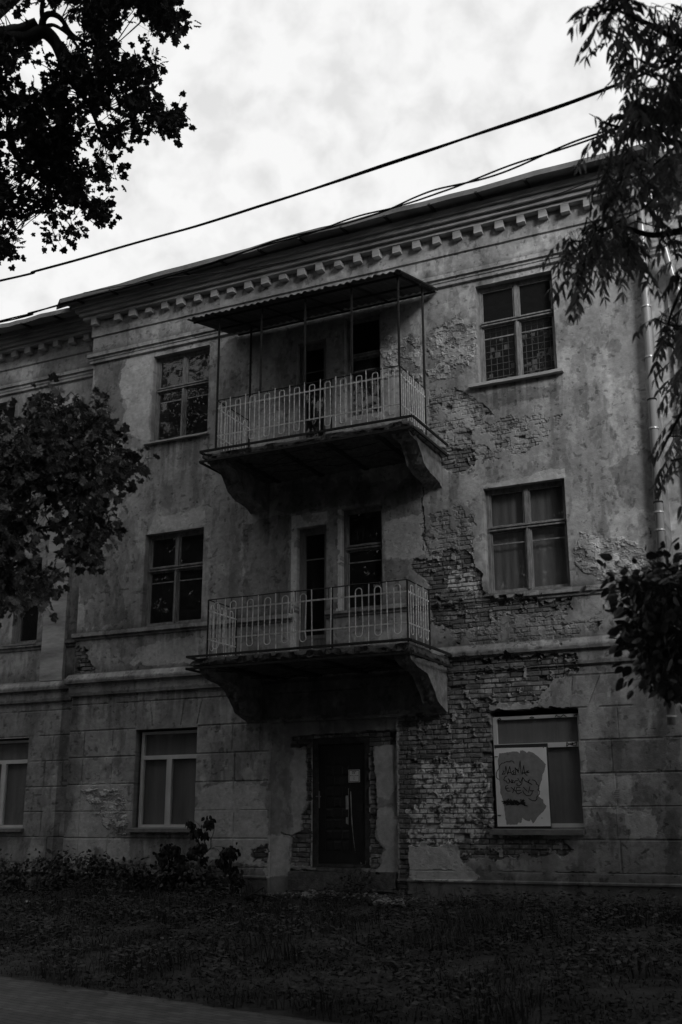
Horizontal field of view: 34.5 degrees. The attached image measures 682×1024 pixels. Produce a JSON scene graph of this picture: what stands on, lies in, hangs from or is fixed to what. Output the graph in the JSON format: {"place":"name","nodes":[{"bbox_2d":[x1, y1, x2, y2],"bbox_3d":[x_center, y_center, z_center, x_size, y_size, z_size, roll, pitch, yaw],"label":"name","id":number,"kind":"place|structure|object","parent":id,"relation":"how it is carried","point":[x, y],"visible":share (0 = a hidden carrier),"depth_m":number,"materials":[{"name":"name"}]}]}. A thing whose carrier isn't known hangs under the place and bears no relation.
{"place":"outdoors","nodes":[
{"label":"outdoors","id":0,"kind":"place"},
{"bbox_2d":[0,976,341,1023],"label":"path","id":1,"kind":"structure","parent":0,"point":[30,1004],"depth_m":10.14,"materials":[{"name":"grey asphalt"}]},
{"bbox_2d":[0,124,628,322],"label":"overhead cable","id":2,"kind":"object","parent":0,"point":[557,149],"visible":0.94,"depth_m":11.53,"materials":[{"name":"black rubber"}]},
{"bbox_2d":[0,60,676,281],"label":"overhead cable","id":3,"kind":"object","parent":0,"point":[538,113],"visible":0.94,"depth_m":11.36,"materials":[{"name":"black rubber"}]},
{"bbox_2d":[0,868,681,1023],"bbox_3d":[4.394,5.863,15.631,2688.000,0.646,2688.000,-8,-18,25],"label":"ground","id":4,"kind":"structure","parent":0,"point":[649,990],"depth_m":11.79,"materials":[{"name":"plant"}]},
{"bbox_2d":[0,849,10,867],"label":"weed","id":5,"kind":"object","parent":4,"relation":"on","point":[2,860],"visible":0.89,"depth_m":21.14,"materials":[{"name":"grey plant"}]},
{"bbox_2d":[0,852,36,891],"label":"weed","id":6,"kind":"object","parent":4,"relation":"on","point":[17,878],"visible":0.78,"depth_m":20.68,"materials":[{"name":"grey plant"}]},
{"bbox_2d":[25,848,68,888],"bbox_3d":[-5.378,6.663,20.377,1.014,0.831,0.552,-8,-18,25],"label":"weed","id":7,"kind":"object","parent":4,"relation":"on","point":[40,868],"visible":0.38,"depth_m":20.38,"materials":[{"name":"grey plant"}]},
{"bbox_2d":[39,845,84,890],"bbox_3d":[-4.967,6.407,19.673,0.950,0.825,0.700,-8,-18,25],"label":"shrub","id":8,"kind":"object","parent":4,"relation":"on","point":[61,875],"visible":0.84,"depth_m":19.58,"materials":[{"name":"grey plant"}]},
{"bbox_2d":[0,372,160,627],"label":"maple tree","id":9,"kind":"object","parent":4,"relation":"on","point":[46,447],"visible":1,"depth_m":9.01,"materials":[{"name":"black plant"}]},
{"bbox_2d":[71,848,110,888],"bbox_3d":[-4.426,6.330,19.402,0.645,0.738,0.884,13,-20,-38],"label":"weed","id":10,"kind":"object","parent":4,"relation":"on","point":[85,874],"visible":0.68,"depth_m":19.35,"materials":[{"name":"grey plant"}]},
{"bbox_2d":[0,0,201,270],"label":"maple tree","id":11,"kind":"object","parent":4,"relation":"on","point":[50,151],"visible":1,"depth_m":12.32,"materials":[{"name":"black plant"}]},
{"bbox_2d":[88,854,128,888],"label":"weed","id":12,"kind":"object","parent":4,"relation":"on","point":[107,864],"visible":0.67,"depth_m":19.06,"materials":[{"name":"grey plant"}]},
{"bbox_2d":[106,856,149,889],"bbox_3d":[-3.690,6.275,19.000,0.866,0.616,0.678,0,-16,0],"label":"weed","id":13,"kind":"object","parent":4,"relation":"on","point":[132,873],"visible":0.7,"depth_m":18.95,"materials":[{"name":"grey plant"}]},
{"bbox_2d":[128,852,175,890],"bbox_3d":[-3.236,6.226,18.945,1.069,0.710,0.657,-8,-18,25],"label":"weed","id":14,"kind":"object","parent":4,"relation":"on","point":[154,882],"visible":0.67,"depth_m":18.82,"materials":[{"name":"grey plant"}]},
{"bbox_2d":[148,853,208,891],"bbox_3d":[-2.815,6.156,18.723,1.123,0.711,0.653,0,-16,-1],"label":"weed","id":15,"kind":"object","parent":4,"relation":"on","point":[173,875],"visible":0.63,"depth_m":18.63,"materials":[{"name":"grey plant"}]},
{"bbox_2d":[155,815,244,892],"bbox_3d":[-2.378,5.859,18.513,1.925,1.436,0.398,-8,-18,25],"label":"withered sapling","id":16,"kind":"object","parent":4,"relation":"on","point":[201,850],"visible":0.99,"depth_m":18.48,"materials":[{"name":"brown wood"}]},
{"bbox_2d":[178,859,228,894],"bbox_3d":[-2.288,6.173,18.491,0.846,0.622,0.700,-5,-16,15],"label":"weed","id":17,"kind":"object","parent":4,"relation":"on","point":[199,878],"visible":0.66,"depth_m":18.39,"materials":[{"name":"grey plant"}]},
{"bbox_2d":[0,887,676,1023],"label":"fallen leaves","id":18,"kind":"object","parent":4,"relation":"on","point":[295,955],"depth_m":13.37,"materials":[{"name":"plant"}]},
{"bbox_2d":[0,142,681,909],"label":"apartment building","id":19,"kind":"structure","parent":4,"relation":"on","point":[388,502],"depth_m":18.99,"materials":[{"name":"paint"}]},
{"bbox_2d":[0,403,15,444],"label":"window","id":20,"kind":"structure","parent":19,"relation":"in","point":[12,405],"depth_m":24.71,"materials":[{"name":"paint"}]},
{"bbox_2d":[0,740,28,831],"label":"window","id":21,"kind":"structure","parent":19,"relation":"in","point":[13,754],"depth_m":22.05,"materials":[{"name":"white plastic"}]},
{"bbox_2d":[2,559,41,646],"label":"window","id":22,"kind":"structure","parent":19,"relation":"in","point":[19,621],"depth_m":22.92,"materials":[{"name":"paint"}]},
{"bbox_2d":[126,730,196,831],"bbox_3d":[-3.172,4.846,19.793,1.400,1.779,0.286,-8,-18,25],"label":"window","id":23,"kind":"structure","parent":19,"relation":"in","point":[168,758],"depth_m":19.89,"materials":[{"name":"white plastic"}]},
{"bbox_2d":[145,529,203,626],"bbox_3d":[-3.161,1.265,20.817,1.366,1.860,0.241,-8,-18,25],"label":"window","id":24,"kind":"structure","parent":19,"relation":"in","point":[178,567],"depth_m":20.98,"materials":[{"name":"paint"}]},
{"bbox_2d":[142,348,209,445],"bbox_3d":[-3.201,-2.307,21.835,1.512,1.908,0.269,-8,-18,25],"label":"window","id":25,"kind":"structure","parent":19,"relation":"in","point":[183,387],"depth_m":21.98,"materials":[{"name":"paint"}]},
{"bbox_2d":[299,341,325,438],"bbox_3d":[-0.491,-1.969,20.500,0.638,2.565,0.062,-8,-18,25],"label":"balcony door","id":26,"kind":"structure","parent":19,"relation":"in","point":[322,345],"depth_m":20.70,"materials":[{"name":"grey wood"}]},
{"bbox_2d":[299,526,325,650],"bbox_3d":[-0.457,1.531,19.489,0.627,2.582,0.062,-8,-18,25],"label":"balcony door","id":27,"kind":"structure","parent":19,"relation":"in","point":[316,639],"depth_m":19.61,"materials":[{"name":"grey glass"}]},
{"bbox_2d":[316,743,364,863],"bbox_3d":[-0.008,4.857,18.322,0.921,1.926,0.123,-8,-18,25],"label":"entrance door","id":28,"kind":"structure","parent":19,"relation":"in","point":[341,802],"depth_m":18.31,"materials":[{"name":"wood"}]},
{"bbox_2d":[348,770,359,781],"bbox_3d":[0.219,4.406,18.326,0.209,0.204,0.007,-8,-18,25],"label":"paper notice","id":29,"kind":"object","parent":28,"relation":"attached to","point":[353,775],"visible":1,"depth_m":18.32,"materials":[{"name":"white paper"}]},
{"bbox_2d":[344,506,382,609],"bbox_3d":[0.415,0.818,19.223,0.815,1.876,0.101,-8,-18,25],"label":"window","id":30,"kind":"structure","parent":19,"relation":"in","point":[348,548],"depth_m":19.33,"materials":[{"name":"paint"}]},
{"bbox_2d":[347,314,380,417],"bbox_3d":[0.449,-2.669,20.196,0.739,2.016,0.101,-8,-18,25],"label":"window","id":31,"kind":"structure","parent":19,"relation":"in","point":[376,353],"depth_m":20.29,"materials":[{"name":"paint"}]},
{"bbox_2d":[84,143,663,292],"bbox_3d":[1.403,-5.536,19.437,14.981,0.727,1.340,-10,-19,30],"label":"wall cable","id":32,"kind":"object","parent":19,"relation":"attached to","point":[361,244],"depth_m":20.20,"materials":[{"name":"black rubber"}]},
{"bbox_2d":[468,274,563,389],"bbox_3d":[3.011,-3.124,18.973,1.646,1.936,0.388,-8,-18,25],"label":"window","id":33,"kind":"structure","parent":19,"relation":"in","point":[517,318],"depth_m":19.03,"materials":[{"name":"paint"}]},
{"bbox_2d":[494,743,551,828],"bbox_3d":[2.790,4.249,16.959,0.879,1.300,0.049,-8,-18,25],"label":"graffiti board","id":34,"kind":"object","parent":19,"relation":"attached to","point":[522,791],"visible":1,"depth_m":16.94,"materials":[{"name":"grey paint"}]},
{"bbox_2d":[485,480,570,596],"bbox_3d":[3.053,0.440,17.976,1.422,1.860,0.359,-8,-18,25],"label":"window","id":35,"kind":"structure","parent":19,"relation":"in","point":[527,536],"depth_m":18.11,"materials":[{"name":"paint"}]},
{"bbox_2d":[489,713,586,834],"bbox_3d":[2.993,4.042,16.922,1.456,1.802,0.274,-8,-18,25],"label":"window","id":36,"kind":"structure","parent":19,"relation":"in","point":[561,732],"depth_m":16.90,"materials":[{"name":"white plastic"}]},
{"bbox_2d":[613,788,619,799],"bbox_3d":[4.082,4.167,16.244,0.110,0.168,0.017,-8,-18,25],"label":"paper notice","id":37,"kind":"object","parent":19,"relation":"attached to","point":[616,793],"visible":1,"depth_m":16.25,"materials":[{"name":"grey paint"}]},
{"bbox_2d":[212,889,491,908],"bbox_3d":[-0.031,6.030,17.152,4.913,0.208,0.954,-8,-18,25],"label":"rubble","id":38,"kind":"object","parent":4,"relation":"on","point":[309,891],"visible":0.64,"depth_m":17.38,"materials":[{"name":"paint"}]},
{"bbox_2d":[301,894,315,897],"bbox_3d":[-0.516,6.077,17.365,0.258,0.079,0.150,-8,-18,25],"label":"plaster lump","id":39,"kind":"object","parent":38,"relation":"on","point":[304,895],"visible":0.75,"depth_m":17.32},
{"bbox_2d":[333,861,379,894],"bbox_3d":[0.269,5.824,17.445,0.727,0.551,0.642,-8,-18,25],"label":"weed","id":40,"kind":"object","parent":4,"relation":"on","point":[358,881],"visible":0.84,"depth_m":17.37,"materials":[{"name":"grey plant"}]},
{"bbox_2d":[372,897,404,906],"bbox_3d":[0.706,5.881,16.501,0.548,0.169,0.342,-8,-18,25],"label":"stone","id":41,"kind":"object","parent":4,"relation":"on","point":[385,904],"visible":0.48,"depth_m":16.40,"materials":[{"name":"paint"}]},
{"bbox_2d":[539,0,681,523],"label":"ash tree","id":42,"kind":"object","parent":4,"relation":"on","point":[664,112],"visible":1,"depth_m":7.03,"materials":[{"name":"black plant"}]},
{"bbox_2d":[579,537,681,713],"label":"tree","id":43,"kind":"object","parent":4,"relation":"on","point":[654,595],"visible":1,"depth_m":7.22,"materials":[{"name":"black plant"}]},
{"bbox_2d":[0,0,681,323],"label":"sky","id":44,"kind":"structure","parent":0,"point":[284,98],"materials":[{"name":"white"}]}
]}

